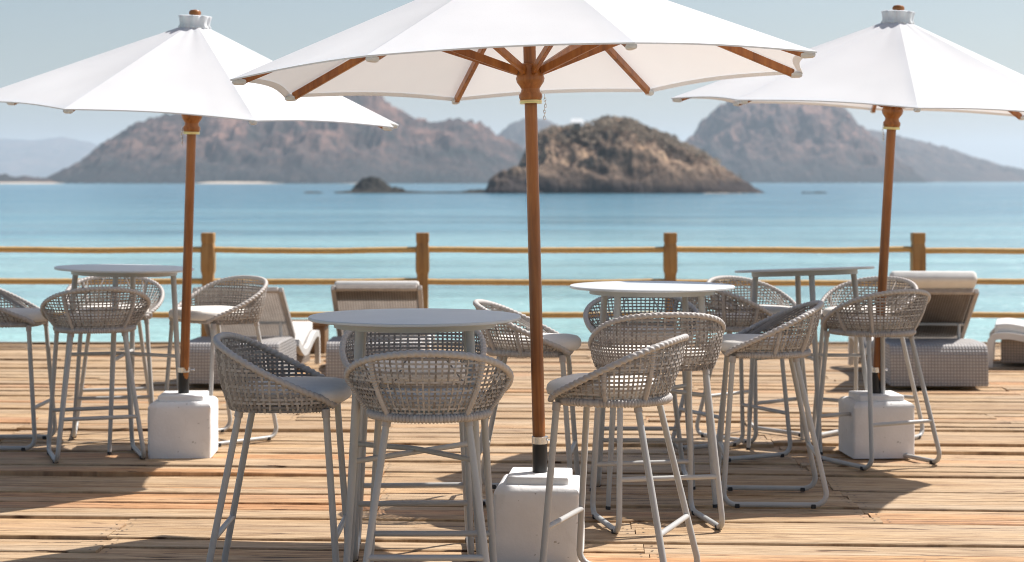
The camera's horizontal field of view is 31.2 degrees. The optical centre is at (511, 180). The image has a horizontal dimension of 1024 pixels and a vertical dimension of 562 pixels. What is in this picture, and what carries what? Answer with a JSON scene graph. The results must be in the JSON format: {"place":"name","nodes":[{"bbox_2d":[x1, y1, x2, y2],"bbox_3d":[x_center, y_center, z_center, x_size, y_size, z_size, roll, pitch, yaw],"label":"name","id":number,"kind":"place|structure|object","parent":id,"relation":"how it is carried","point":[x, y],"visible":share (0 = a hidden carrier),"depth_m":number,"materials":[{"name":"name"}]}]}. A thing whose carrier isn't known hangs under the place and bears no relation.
{"place":"outdoors","nodes":[
{"label":"outdoors","id":0,"kind":"place"},
{"bbox_2d":[0,174,56,182],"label":"spit","id":1,"kind":"structure","parent":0,"point":[5,178],"depth_m":2040.74,"materials":[{"name":"beige sand"}]},
{"bbox_2d":[0,182,65,183],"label":"beach","id":2,"kind":"structure","parent":0,"point":[29,183],"depth_m":1961.45,"materials":[{"name":"beige sand"}]},
{"bbox_2d":[0,137,98,177],"bbox_3d":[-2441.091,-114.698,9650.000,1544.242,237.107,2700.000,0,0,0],"label":"hills","id":3,"kind":"structure","parent":0,"point":[45,158],"depth_m":9262.37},
{"bbox_2d":[195,182,356,183],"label":"beach","id":4,"kind":"structure","parent":0,"point":[252,183],"depth_m":1943.10,"materials":[{"name":"beige sand"}]},
{"bbox_2d":[47,96,525,183],"bbox_3d":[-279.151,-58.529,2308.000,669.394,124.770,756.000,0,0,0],"label":"hills","id":5,"kind":"structure","parent":0,"point":[409,149],"depth_m":2126.70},
{"bbox_2d":[0,182,1023,341],"bbox_3d":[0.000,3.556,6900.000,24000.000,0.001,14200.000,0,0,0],"label":"sea","id":6,"kind":"structure","parent":0,"point":[939,214],"depth_m":122.34,"materials":[{"name":"liquid"}]},
{"bbox_2d":[351,176,405,191],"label":"rock","id":7,"kind":"object","parent":6,"relation":"in","point":[370,183],"visible":0.66,"depth_m":503.48,"materials":[{"name":"grey stone"}]},
{"bbox_2d":[304,189,485,192],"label":"reef","id":8,"kind":"object","parent":6,"relation":"in","point":[467,191],"visible":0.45,"depth_m":499.20},
{"bbox_2d":[484,166,543,193],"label":"islet","id":9,"kind":"object","parent":6,"relation":"in","point":[512,180],"visible":0.58,"depth_m":493.39,"materials":[{"name":"grey stone"}]},
{"bbox_2d":[518,118,764,193],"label":"islet","id":10,"kind":"object","parent":6,"relation":"in","point":[572,165],"visible":0.76,"depth_m":498.92,"materials":[{"name":"stone"}]},
{"bbox_2d":[570,118,584,132],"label":"hut","id":11,"kind":"object","parent":10,"relation":"on","point":[576,122],"visible":1,"depth_m":514.00,"materials":[{"name":"white wood"}]},
{"bbox_2d":[538,114,742,177],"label":"scrub","id":12,"kind":"object","parent":10,"relation":"on","point":[608,121],"visible":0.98,"depth_m":514.93,"materials":[{"name":"green plant"}]},
{"bbox_2d":[0,0,1023,168],"label":"sky","id":13,"kind":"structure","parent":0,"point":[37,37],"materials":[{"name":"blue"}]},
{"bbox_2d":[497,118,555,148],"bbox_3d":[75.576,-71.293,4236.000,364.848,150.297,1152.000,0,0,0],"label":"hills","id":14,"kind":"structure","parent":0,"point":[514,132],"depth_m":4233.04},
{"bbox_2d":[683,102,932,182],"bbox_3d":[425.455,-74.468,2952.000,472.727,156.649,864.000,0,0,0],"label":"hills","id":15,"kind":"structure","parent":0,"point":[771,143],"depth_m":2734.88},
{"bbox_2d":[868,130,1023,181],"bbox_3d":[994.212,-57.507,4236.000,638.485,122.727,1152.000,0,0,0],"label":"hills","id":16,"kind":"structure","parent":0,"point":[929,162],"depth_m":3958.14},
{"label":"deck piles","id":17,"kind":"structure","parent":0,"visible":0},
{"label":"deck joists","id":18,"kind":"structure","parent":17,"relation":"on","visible":0},
{"bbox_2d":[0,343,1023,561],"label":"deck","id":19,"kind":"structure","parent":18,"relation":"on","point":[86,498],"depth_m":9.47,"materials":[{"name":"brown wood"}]},
{"bbox_2d":[0,288,56,450],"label":"bar stool","id":20,"kind":"object","parent":19,"relation":"on","point":[28,317],"visible":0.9,"depth_m":10.57,"materials":[{"name":"grey wicker"}]},
{"bbox_2d":[40,287,150,462],"bbox_3d":[-2.338,1.067,10.285,0.607,0.966,0.528,0,0,-19],"label":"bar stool","id":21,"kind":"object","parent":19,"relation":"on","point":[71,324],"visible":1,"depth_m":10.12,"materials":[{"name":"wicker"}]},
{"bbox_2d":[65,276,164,437],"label":"bar stool","id":22,"kind":"object","parent":19,"relation":"on","point":[148,388],"visible":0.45,"depth_m":11.34,"materials":[{"name":"wicker"}]},
{"bbox_2d":[54,264,193,454],"bbox_3d":[-2.275,1.030,10.710,0.800,1.040,0.800,1,0,43],"label":"bar table","id":23,"kind":"object","parent":19,"relation":"on","point":[117,271],"visible":0.85,"depth_m":10.68,"materials":[{"name":"grey metal"}]},
{"bbox_2d":[148,367,217,458],"bbox_3d":[-1.860,1.304,10.380,0.354,0.493,0.353,0,0,-2],"label":"umbrella stand","id":24,"kind":"object","parent":19,"relation":"on","point":[183,421],"visible":1,"depth_m":10.21,"materials":[{"name":"white paint"}]},
{"bbox_2d":[0,9,398,378],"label":"umbrella","id":25,"kind":"object","parent":24,"relation":"on","point":[190,66],"visible":0.89,"depth_m":9.72,"materials":[{"name":"white fabric"}]},
{"bbox_2d":[164,275,277,446],"bbox_3d":[-1.754,1.063,10.956,0.527,0.973,0.617,0,0,-45],"label":"bar stool","id":26,"kind":"object","parent":19,"relation":"on","point":[216,316],"visible":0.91,"depth_m":10.91,"materials":[{"name":"grey wicker"}]},
{"bbox_2d":[189,287,320,383],"bbox_3d":[-2.051,1.180,14.614,0.760,0.737,1.869,0,0,3],"label":"sun lounger","id":27,"kind":"object","parent":19,"relation":"on","point":[282,332],"visible":0.56,"depth_m":14.17,"materials":[{"name":"grey wicker"}]},
{"bbox_2d":[206,332,351,561],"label":"bar stool","id":28,"kind":"object","parent":19,"relation":"on","point":[309,391],"visible":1,"depth_m":6.69,"materials":[{"name":"wicker"}]},
{"bbox_2d":[292,319,328,353],"bbox_3d":[-1.840,1.411,16.550,0.400,0.281,0.400,0,0,0],"label":"side table","id":29,"kind":"object","parent":19,"relation":"on","point":[323,329],"visible":0.19,"depth_m":16.38,"materials":[{"name":"brown wood"}]},
{"bbox_2d":[326,281,434,378],"bbox_3d":[-1.035,1.160,14.655,0.760,0.778,1.869,0,0,0],"label":"sun lounger","id":30,"kind":"object","parent":19,"relation":"on","point":[354,295],"visible":0.37,"depth_m":14.03,"materials":[{"name":"grey wicker"}]},
{"bbox_2d":[339,330,486,561],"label":"bar stool","id":31,"kind":"object","parent":19,"relation":"on","point":[347,338],"visible":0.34,"depth_m":7.75,"materials":[{"name":"wicker"}]},
{"bbox_2d":[308,308,520,561],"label":"bar table","id":32,"kind":"object","parent":19,"relation":"on","point":[466,322],"visible":0.94,"depth_m":6.70,"materials":[{"name":"grey metal"}]},
{"bbox_2d":[344,350,513,561],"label":"bar stool","id":33,"kind":"object","parent":19,"relation":"on","point":[384,407],"visible":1,"depth_m":6.39,"materials":[{"name":"wicker"}]},
{"bbox_2d":[0,342,1000,343],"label":"deck edge","id":34,"kind":"object","parent":19,"relation":"attached to","point":[180,342],"depth_m":17.41,"materials":[{"name":"brown wood"}]},
{"bbox_2d":[0,233,1023,336],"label":"railing","id":35,"kind":"object","parent":19,"relation":"on","point":[917,249],"visible":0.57,"depth_m":17.27,"materials":[{"name":"wood"}]},
{"bbox_2d":[472,299,580,505],"bbox_3d":[0.073,1.067,8.954,0.528,0.966,0.607,0,0,6],"label":"bar stool","id":36,"kind":"object","parent":19,"relation":"on","point":[511,339],"visible":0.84,"depth_m":8.79,"materials":[{"name":"wicker"}]},
{"bbox_2d":[493,435,584,561],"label":"umbrella stand","id":37,"kind":"object","parent":19,"relation":"on","point":[519,500],"visible":0.77,"depth_m":7.40,"materials":[{"name":"white paint"}]},
{"bbox_2d":[230,0,816,436],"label":"umbrella","id":38,"kind":"object","parent":37,"relation":"on","point":[528,52],"visible":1,"depth_m":7.57,"materials":[{"name":"white fabric"}]},
{"bbox_2d":[539,334,699,561],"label":"bar stool","id":39,"kind":"object","parent":19,"relation":"on","point":[615,384],"visible":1,"depth_m":6.86,"materials":[{"name":"wicker"}]},
{"bbox_2d":[583,296,699,486],"bbox_3d":[0.670,1.067,9.437,0.607,0.966,0.528,0,0,0],"label":"bar stool","id":40,"kind":"object","parent":19,"relation":"on","point":[590,324],"visible":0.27,"depth_m":9.57,"materials":[{"name":"wicker"}]},
{"bbox_2d":[570,281,734,509],"bbox_3d":[0.680,1.030,8.900,0.800,1.040,0.800,0,0,-6],"label":"bar table","id":41,"kind":"object","parent":19,"relation":"on","point":[618,290],"visible":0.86,"depth_m":8.69,"materials":[{"name":"white metal"}]},
{"bbox_2d":[588,312,725,533],"bbox_3d":[0.647,1.063,8.264,0.617,0.973,0.527,0,0,-11],"label":"bar stool","id":42,"kind":"object","parent":19,"relation":"on","point":[705,354],"visible":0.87,"depth_m":8.09,"materials":[{"name":"wicker"}]},
{"bbox_2d":[671,291,791,461],"bbox_3d":[1.247,1.067,10.383,0.528,0.966,0.607,0,0,-27],"label":"bar stool","id":43,"kind":"object","parent":19,"relation":"on","point":[736,321],"visible":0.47,"depth_m":10.21,"materials":[{"name":"wicker"}]},
{"bbox_2d":[695,275,809,442],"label":"bar stool","id":44,"kind":"object","parent":19,"relation":"on","point":[779,306],"visible":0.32,"depth_m":11.14,"materials":[{"name":"wicker"}]},
{"bbox_2d":[717,300,828,508],"bbox_3d":[1.247,1.067,8.898,0.528,0.966,0.607,0,0,3],"label":"bar stool","id":45,"kind":"object","parent":19,"relation":"on","point":[777,342],"visible":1,"depth_m":8.71,"materials":[{"name":"wicker"}]},
{"bbox_2d":[735,266,874,454],"bbox_3d":[1.712,1.031,10.605,0.800,1.041,0.800,1,-4,-44],"label":"bar table","id":46,"kind":"object","parent":19,"relation":"on","point":[798,273],"visible":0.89,"depth_m":10.58,"materials":[{"name":"grey metal"}]},
{"bbox_2d":[812,276,923,438],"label":"bar stool","id":47,"kind":"object","parent":19,"relation":"on","point":[872,280],"visible":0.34,"depth_m":11.08,"materials":[{"name":"wicker"}]},
{"bbox_2d":[838,366,914,458],"bbox_3d":[2.062,1.304,10.380,0.354,0.493,0.354,0,0,-4],"label":"umbrella stand","id":48,"kind":"object","parent":19,"relation":"on","point":[896,441],"visible":0.91,"depth_m":10.21,"materials":[{"name":"white paint"}]},
{"bbox_2d":[671,5,1023,380],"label":"umbrella","id":49,"kind":"object","parent":48,"relation":"on","point":[895,63],"visible":0.94,"depth_m":9.76,"materials":[{"name":"white fabric"}]},
{"bbox_2d":[815,289,941,470],"bbox_3d":[2.002,1.067,10.067,0.607,0.966,0.528,0,0,-27],"label":"bar stool","id":50,"kind":"object","parent":19,"relation":"on","point":[870,325],"visible":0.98,"depth_m":9.90,"materials":[{"name":"wicker"}]},
{"bbox_2d":[848,271,987,386],"bbox_3d":[3.179,1.115,14.454,0.760,0.867,1.869,0,0,2],"label":"sun lounger","id":51,"kind":"object","parent":19,"relation":"on","point":[948,354],"visible":0.63,"depth_m":13.71,"materials":[{"name":"grey wicker"}]},
{"bbox_2d":[987,318,1023,366],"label":"sun lounger","id":52,"kind":"object","parent":19,"relation":"on","point":[1008,333],"visible":0.99,"depth_m":15.15,"materials":[{"name":"wicker"}]}
]}

